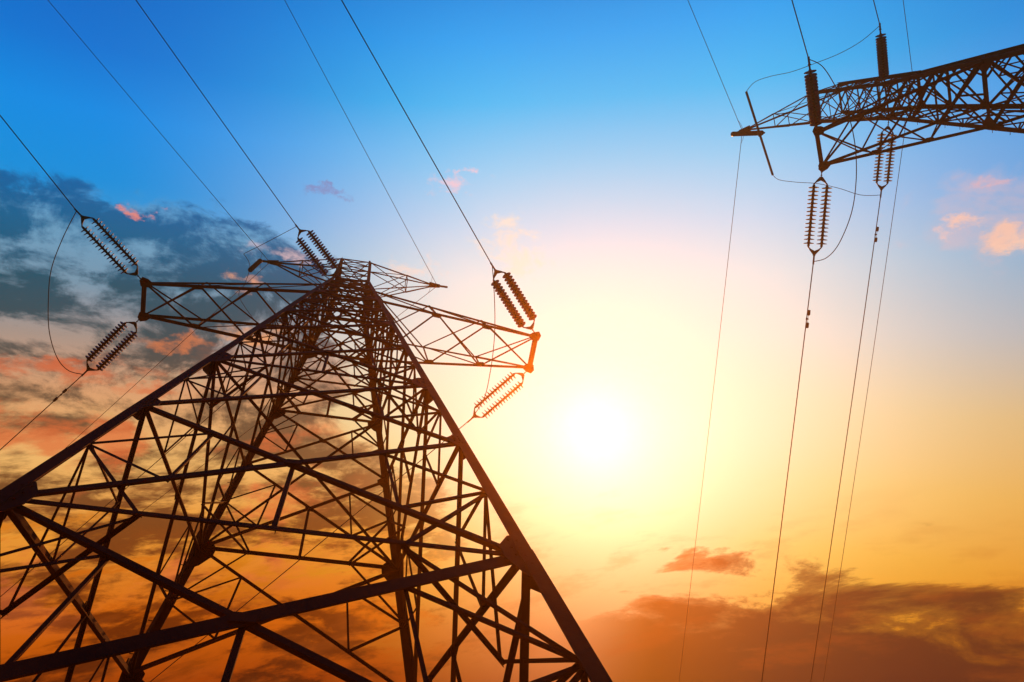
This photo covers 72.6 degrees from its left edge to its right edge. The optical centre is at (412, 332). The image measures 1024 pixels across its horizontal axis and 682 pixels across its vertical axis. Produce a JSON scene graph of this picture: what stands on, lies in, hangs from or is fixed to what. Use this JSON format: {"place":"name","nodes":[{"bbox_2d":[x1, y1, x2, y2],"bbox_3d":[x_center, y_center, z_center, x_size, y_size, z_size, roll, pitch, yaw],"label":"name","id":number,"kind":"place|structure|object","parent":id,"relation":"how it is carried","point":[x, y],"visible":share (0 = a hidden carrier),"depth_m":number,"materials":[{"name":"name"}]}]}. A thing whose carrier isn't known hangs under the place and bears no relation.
{"place":"outdoors","nodes":[
{"label":"outdoors","id":0,"kind":"place"},
{"bbox_2d":[0,0,1023,681],"label":"sky","id":1,"kind":"structure","parent":0,"point":[588,148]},
{"bbox_3d":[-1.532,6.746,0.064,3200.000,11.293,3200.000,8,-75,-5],"label":"ground","id":2,"kind":"structure","parent":0,"visible":0},
{"bbox_2d":[0,258,612,681],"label":"lattice tower","id":3,"kind":"structure","parent":2,"relation":"on","point":[514,550],"depth_m":10.48,"materials":[{"name":"metal"}]},
{"bbox_2d":[74,209,142,280],"bbox_3d":[-10.835,-3.088,24.604,0.848,0.344,3.388,-35,-66,7],"label":"insulator string","id":4,"kind":"object","parent":3,"relation":"attached to","point":[83,218],"visible":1,"depth_m":24.54,"materials":[{"name":"ceramic"}]},
{"bbox_2d":[0,115,74,208],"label":"conductor","id":5,"kind":"object","parent":4,"relation":"attached to","point":[38,162],"visible":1,"depth_m":23.25,"materials":[{"name":"metal"}]},
{"bbox_2d":[48,211,82,374],"bbox_3d":[-12.252,-1.209,24.140,0.628,1.226,6.030,4,-75,-4],"label":"jumper cable","id":6,"kind":"object","parent":4,"relation":"hanging from","point":[48,296],"visible":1,"depth_m":23.73,"materials":[{"name":"metal"}]},
{"bbox_2d":[81,318,140,375],"bbox_3d":[-11.198,0.502,25.570,3.143,0.344,0.848,-45,-77,-1],"label":"insulator string","id":7,"kind":"object","parent":3,"relation":"attached to","point":[103,364],"visible":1,"depth_m":25.51,"materials":[{"name":"ceramic"}]},
{"bbox_2d":[0,376,81,449],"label":"conductor","id":8,"kind":"object","parent":7,"relation":"attached to","point":[38,415],"visible":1,"depth_m":25.66,"materials":[{"name":"metal"}]},
{"bbox_2d":[53,388,67,401],"bbox_3d":[-13.093,2.310,25.545,0.690,0.171,0.100,-41,-77,3],"label":"vibration damper","id":9,"kind":"object","parent":8,"relation":"attached to","point":[63,391],"visible":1,"depth_m":25.48,"materials":[{"name":"metal"}]},
{"bbox_2d":[48,0,269,261],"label":"ground wire","id":10,"kind":"object","parent":3,"relation":"attached to","point":[156,128],"visible":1,"depth_m":33.36,"materials":[{"name":"metal"}]},
{"bbox_2d":[67,262,269,446],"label":"ground wire","id":11,"kind":"object","parent":3,"relation":"attached to","point":[161,360],"visible":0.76,"depth_m":36.92,"materials":[{"name":"metal"}]},
{"bbox_2d":[1,286,436,618],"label":"ground wire","id":12,"kind":"object","parent":3,"relation":"attached to","point":[262,419],"visible":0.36,"depth_m":37.70,"materials":[{"name":"metal"}]},
{"bbox_2d":[248,258,262,271],"bbox_3d":[-8.025,-3.416,34.952,0.260,3.086,0.260,8,-75,-5],"label":"jumper post insulator","id":13,"kind":"object","parent":3,"relation":"attached to","point":[256,264],"visible":0.98,"depth_m":34.74,"materials":[{"name":"ceramic"}]},
{"bbox_2d":[239,226,296,350],"bbox_3d":[-6.922,-2.469,32.194,2.820,2.999,5.796,8,-75,-5],"label":"jumper cable","id":14,"kind":"object","parent":13,"relation":"hanging from","point":[249,268],"visible":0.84,"depth_m":32.42,"materials":[{"name":"metal"}]},
{"bbox_2d":[283,308,328,352],"bbox_3d":[-4.874,-0.090,31.668,3.017,0.379,0.933,-43,-77,-2],"label":"insulator string","id":15,"kind":"object","parent":3,"relation":"attached to","point":[300,333],"visible":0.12,"depth_m":31.58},
{"bbox_2d":[1,356,278,595],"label":"conductor","id":16,"kind":"object","parent":15,"relation":"attached to","point":[138,477],"visible":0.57,"depth_m":32.08,"materials":[{"name":"metal"}]},
{"bbox_2d":[295,224,338,276],"bbox_3d":[-4.345,-3.651,30.738,0.975,0.396,2.979,-34,-66,6],"label":"insulator string","id":17,"kind":"object","parent":3,"relation":"attached to","point":[331,260],"visible":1,"depth_m":30.75,"materials":[{"name":"ceramic"}]},
{"bbox_2d":[136,0,294,223],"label":"conductor","id":18,"kind":"object","parent":17,"relation":"attached to","point":[213,109],"visible":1,"depth_m":28.00,"materials":[{"name":"metal"}]},
{"bbox_2d":[285,1,436,284],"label":"ground wire","id":19,"kind":"object","parent":3,"relation":"attached to","point":[359,140],"visible":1,"depth_m":33.87,"materials":[{"name":"metal"}]},
{"bbox_2d":[467,369,528,422],"bbox_3d":[3.335,2.430,26.714,3.230,0.344,0.848,-40,-77,-2],"label":"insulator string","id":20,"kind":"object","parent":3,"relation":"attached to","point":[502,399],"visible":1,"depth_m":26.65,"materials":[{"name":"ceramic"}]},
{"bbox_2d":[150,422,466,681],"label":"conductor","id":21,"kind":"object","parent":20,"relation":"attached to","point":[299,560],"visible":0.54,"depth_m":27.09,"materials":[{"name":"metal"}]},
{"bbox_2d":[490,263,536,334],"bbox_3d":[3.790,-1.206,25.719,0.848,0.344,3.622,-33,-66,6],"label":"insulator string","id":22,"kind":"object","parent":3,"relation":"attached to","point":[520,298],"visible":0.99,"depth_m":25.68,"materials":[{"name":"ceramic"}]},
{"bbox_2d":[341,0,490,262],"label":"conductor","id":23,"kind":"object","parent":22,"relation":"attached to","point":[414,128],"visible":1,"depth_m":22.92,"materials":[{"name":"metal"}]},
{"bbox_2d":[469,265,494,420],"bbox_3d":[2.748,0.580,25.541,0.431,0.694,6.140,6,-75,-4],"label":"jumper cable","id":24,"kind":"object","parent":22,"relation":"hanging from","point":[493,344],"visible":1,"depth_m":25.17,"materials":[{"name":"metal"}]},
{"bbox_2d":[739,44,1023,171],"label":"lattice tower","id":25,"kind":"structure","parent":2,"relation":"on","point":[983,63],"depth_m":26.48,"materials":[{"name":"metal"}]},
{"bbox_2d":[679,136,741,678],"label":"ground wire","id":26,"kind":"object","parent":25,"relation":"attached to","point":[711,404],"visible":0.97,"depth_m":38.33,"materials":[{"name":"metal"}]},
{"bbox_2d":[688,1,742,130],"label":"ground wire","id":27,"kind":"object","parent":25,"relation":"attached to","point":[714,64],"visible":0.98,"depth_m":34.27,"materials":[{"name":"metal"}]},
{"bbox_2d":[731,130,764,136],"bbox_3d":[16.690,-9.934,34.275,0.260,3.086,0.260,8,-75,-5],"label":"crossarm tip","id":28,"kind":"object","parent":25,"relation":"attached to","point":[743,133],"visible":0.91,"depth_m":34.31,"materials":[{"name":"metal"}]},
{"bbox_2d":[745,92,773,174],"bbox_3d":[16.528,-9.471,32.773,0.160,0.160,4.223,-25,-75,4],"label":"jumper bar","id":29,"kind":"object","parent":25,"relation":"attached to","point":[759,133],"visible":1,"depth_m":32.72,"materials":[{"name":"metal"}]},
{"bbox_2d":[804,56,821,130],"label":"insulator string","id":30,"kind":"object","parent":25,"relation":"attached to","point":[813,97],"visible":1,"depth_m":24.16,"materials":[{"name":"ceramic"}]},
{"bbox_2d":[791,0,808,56],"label":"conductor","id":31,"kind":"object","parent":30,"relation":"attached to","point":[799,28],"visible":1,"depth_m":23.36,"materials":[{"name":"metal"}]},
{"bbox_2d":[803,169,831,264],"bbox_3d":[14.941,-4.315,25.379,0.848,0.344,3.578,2,-85,-3],"label":"insulator string","id":32,"kind":"object","parent":25,"relation":"attached to","point":[824,215],"visible":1,"depth_m":25.33,"materials":[{"name":"ceramic"}]},
{"bbox_2d":[761,265,813,681],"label":"conductor","id":33,"kind":"object","parent":32,"relation":"hanging from","point":[788,471],"visible":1,"depth_m":26.95,"materials":[{"name":"metal"}]},
{"bbox_2d":[806,310,810,327],"bbox_3d":[14.834,-0.520,25.843,0.100,0.171,0.690,1,-80,-3],"label":"vibration damper","id":34,"kind":"object","parent":33,"relation":"attached to","point":[808,314],"visible":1,"depth_m":25.80,"materials":[{"name":"metal"}]},
{"bbox_2d":[809,59,856,261],"bbox_3d":[14.685,-5.950,24.036,0.785,1.398,7.148,-10,-75,0],"label":"jumper cable","id":35,"kind":"object","parent":32,"relation":"hanging from","point":[855,154],"visible":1,"depth_m":23.46,"materials":[{"name":"metal"}]},
{"bbox_2d":[823,95,909,681],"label":"ground wire","id":36,"kind":"object","parent":25,"relation":"attached to","point":[866,398],"visible":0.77,"depth_m":38.38,"materials":[{"name":"metal"}]},
{"bbox_2d":[875,23,889,82],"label":"insulator string","id":37,"kind":"object","parent":25,"relation":"attached to","point":[882,57],"visible":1,"depth_m":29.46,"materials":[{"name":"ceramic"}]},
{"bbox_2d":[746,25,879,91],"bbox_3d":[17.673,-12.181,30.641,4.723,2.817,0.365,-28,-76,5],"label":"jumper cable","id":38,"kind":"object","parent":37,"relation":"hanging from","point":[819,61],"visible":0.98,"depth_m":29.69,"materials":[{"name":"metal"}]},
{"bbox_2d":[872,121,896,197],"bbox_3d":[21.057,-7.802,30.688,0.848,0.345,3.493,2,-85,-3],"label":"insulator string","id":39,"kind":"object","parent":25,"relation":"attached to","point":[889,164],"visible":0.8,"depth_m":30.67,"materials":[{"name":"ceramic"}]},
{"bbox_2d":[773,175,876,195],"bbox_3d":[19.155,-6.804,32.073,3.576,2.962,0.243,12,-76,-6],"label":"jumper cable","id":40,"kind":"object","parent":39,"relation":"hanging from","point":[828,185],"visible":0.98,"depth_m":31.03,"materials":[{"name":"metal"}]},
{"bbox_2d":[810,198,880,681],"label":"conductor","id":41,"kind":"object","parent":39,"relation":"attached to","point":[846,435],"visible":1,"depth_m":32.80,"materials":[{"name":"metal"}]},
{"bbox_2d":[903,0,911,68],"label":"ground wire","id":42,"kind":"object","parent":25,"relation":"attached to","point":[907,35],"visible":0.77,"depth_m":34.56,"materials":[{"name":"metal"}]}
]}

